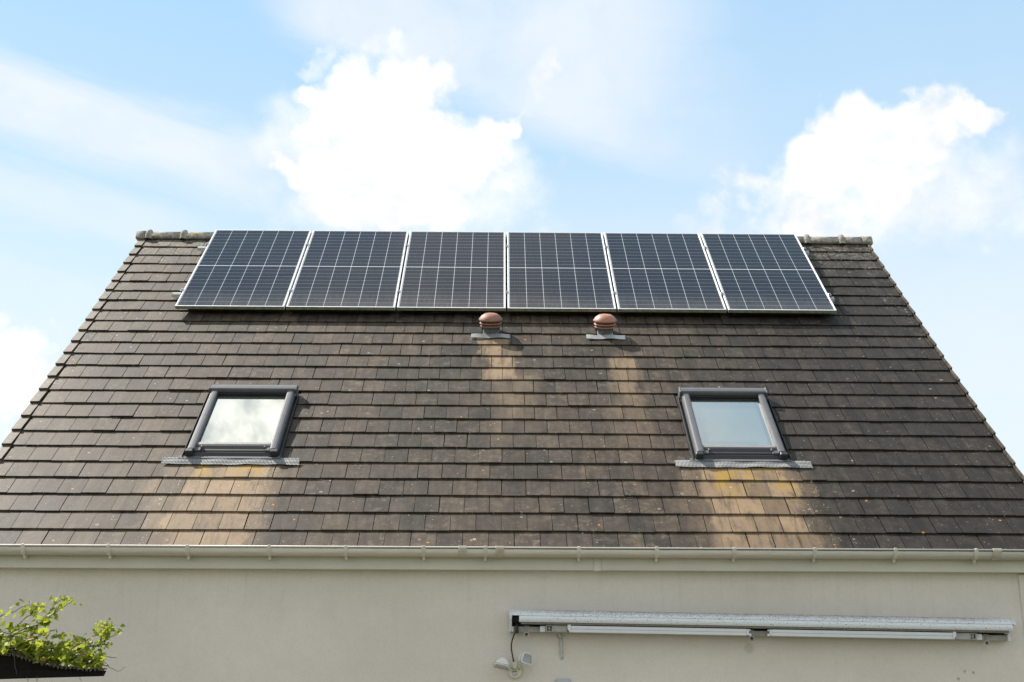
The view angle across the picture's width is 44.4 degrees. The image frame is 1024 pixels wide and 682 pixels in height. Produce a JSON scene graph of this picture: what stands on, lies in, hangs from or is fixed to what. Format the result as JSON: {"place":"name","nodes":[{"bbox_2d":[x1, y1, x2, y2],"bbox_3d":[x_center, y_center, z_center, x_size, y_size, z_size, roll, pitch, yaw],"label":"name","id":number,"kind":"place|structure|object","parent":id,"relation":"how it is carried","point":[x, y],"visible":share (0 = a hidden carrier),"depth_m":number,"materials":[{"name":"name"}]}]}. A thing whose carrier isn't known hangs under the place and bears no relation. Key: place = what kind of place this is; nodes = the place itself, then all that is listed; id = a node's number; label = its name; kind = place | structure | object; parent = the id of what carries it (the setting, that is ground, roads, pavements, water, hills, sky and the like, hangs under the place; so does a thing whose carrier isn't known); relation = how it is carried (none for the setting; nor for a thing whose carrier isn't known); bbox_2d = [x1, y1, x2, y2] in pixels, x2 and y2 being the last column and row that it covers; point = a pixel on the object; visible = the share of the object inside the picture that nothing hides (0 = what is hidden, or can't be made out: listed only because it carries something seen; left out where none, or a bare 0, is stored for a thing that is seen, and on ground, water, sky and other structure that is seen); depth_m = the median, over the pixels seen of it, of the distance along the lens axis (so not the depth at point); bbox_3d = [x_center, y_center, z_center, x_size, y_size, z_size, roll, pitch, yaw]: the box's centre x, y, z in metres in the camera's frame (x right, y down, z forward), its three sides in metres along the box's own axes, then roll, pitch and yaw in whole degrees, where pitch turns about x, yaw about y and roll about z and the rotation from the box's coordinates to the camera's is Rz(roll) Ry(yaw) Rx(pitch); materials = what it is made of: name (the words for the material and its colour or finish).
{"place":"outdoors","nodes":[
{"label":"outdoors","id":0,"kind":"place"},
{"bbox_2d":[0,652,106,678],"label":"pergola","id":1,"kind":"object","parent":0,"point":[25,667],"visible":0.91,"depth_m":7.33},
{"bbox_2d":[0,595,124,680],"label":"grape vine","id":2,"kind":"object","parent":1,"relation":"on","point":[81,655],"visible":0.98,"depth_m":7.46,"materials":[{"name":"green plant"}]},
{"bbox_2d":[0,0,1023,474],"label":"sky","id":3,"kind":"structure","parent":0,"point":[899,124],"materials":[{"name":"blue"}]},
{"label":"lawn","id":4,"kind":"structure","parent":0,"visible":0},
{"bbox_2d":[0,229,1023,681],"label":"house","id":5,"kind":"structure","parent":4,"relation":"on","point":[228,495],"depth_m":10.29,"materials":[{"name":"tile"}]},
{"bbox_2d":[471,313,509,338],"bbox_3d":[-0.218,-0.156,12.805,0.394,0.318,0.255,0,-63,-1],"label":"roof vent","id":6,"kind":"object","parent":5,"relation":"on","point":[490,323],"visible":1,"depth_m":12.74,"materials":[{"name":"ceramic"}]},
{"bbox_2d":[197,243,808,256],"bbox_3d":[-0.093,-1.071,14.601,7.100,0.160,0.110,0,-63,-1],"label":"mounting rail","id":7,"kind":"object","parent":5,"relation":"attached to","point":[201,248],"visible":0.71,"depth_m":14.56,"materials":[{"name":"metal"}]},
{"bbox_2d":[172,288,834,303],"bbox_3d":[-0.085,-0.494,13.481,7.100,0.160,0.110,0,-63,-1],"label":"mounting rail","id":8,"kind":"object","parent":5,"relation":"attached to","point":[176,294],"visible":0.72,"depth_m":13.44,"materials":[{"name":"metal"}]},
{"bbox_2d":[175,230,311,309],"bbox_3d":[-2.947,-0.825,14.009,1.134,2.094,0.038,0,-63,-1],"label":"solar panel","id":9,"kind":"object","parent":8,"relation":"attached to","point":[246,269],"visible":1,"depth_m":13.88,"materials":[{"name":"glass"}]},
{"bbox_2d":[286,230,408,309],"bbox_3d":[-1.793,-0.818,14.020,1.134,2.094,0.038,0,-63,-1],"label":"solar panel","id":10,"kind":"object","parent":8,"relation":"attached to","point":[349,270],"visible":1,"depth_m":13.89,"materials":[{"name":"glass"}]},
{"bbox_2d":[397,231,505,310],"bbox_3d":[-0.639,-0.810,14.032,1.134,2.094,0.038,0,-63,-1],"label":"solar panel","id":11,"kind":"object","parent":8,"relation":"attached to","point":[454,270],"visible":1,"depth_m":13.90,"materials":[{"name":"glass"}]},
{"bbox_2d":[507,232,615,311],"bbox_3d":[0.515,-0.802,14.043,1.134,2.094,0.038,0,-63,-1],"label":"solar panel","id":12,"kind":"object","parent":8,"relation":"attached to","point":[559,271],"visible":1,"depth_m":13.91,"materials":[{"name":"glass"}]},
{"bbox_2d":[604,232,726,312],"bbox_3d":[1.669,-0.795,14.055,1.134,2.094,0.038,0,-63,-1],"label":"solar panel","id":13,"kind":"object","parent":8,"relation":"attached to","point":[661,272],"visible":1,"depth_m":13.92,"materials":[{"name":"glass"}]},
{"bbox_2d":[700,233,836,312],"bbox_3d":[2.823,-0.787,14.066,1.134,2.094,0.038,0,-63,-1],"label":"solar panel","id":14,"kind":"object","parent":8,"relation":"attached to","point":[765,273],"visible":1,"depth_m":13.93,"materials":[{"name":"glass"}]},
{"bbox_2d":[493,632,532,677],"bbox_3d":[0.005,2.345,9.388,0.300,0.334,0.166,0,-18,-1],"label":"floodlight","id":15,"kind":"object","parent":5,"relation":"attached to","point":[514,669],"visible":1,"depth_m":9.36,"materials":[{"name":"beige plastic"}]},
{"bbox_2d":[557,633,562,658],"bbox_3d":[0.356,2.291,9.481,0.065,0.216,0.031,6,-19,-17],"label":"conduit","id":16,"kind":"object","parent":5,"relation":"attached to","point":[561,646],"visible":0.92,"depth_m":9.47,"materials":[{"name":"grey plastic"}]},
{"bbox_2d":[555,679,570,681],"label":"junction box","id":17,"kind":"object","parent":5,"relation":"attached to","point":[562,680],"visible":1,"depth_m":9.38,"materials":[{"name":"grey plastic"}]},
{"bbox_2d":[586,314,624,339],"bbox_3d":[0.950,-0.145,12.811,0.394,0.317,0.255,0,-63,-1],"label":"roof vent","id":18,"kind":"object","parent":5,"relation":"on","point":[604,324],"visible":1,"depth_m":12.75,"materials":[{"name":"ceramic"}]},
{"bbox_2d":[509,609,1015,644],"bbox_3d":[1.880,2.164,9.467,3.802,0.214,0.168,1,-18,0],"label":"awning","id":19,"kind":"object","parent":5,"relation":"attached to","point":[985,630],"visible":1,"depth_m":9.41,"materials":[{"name":"white paint"}]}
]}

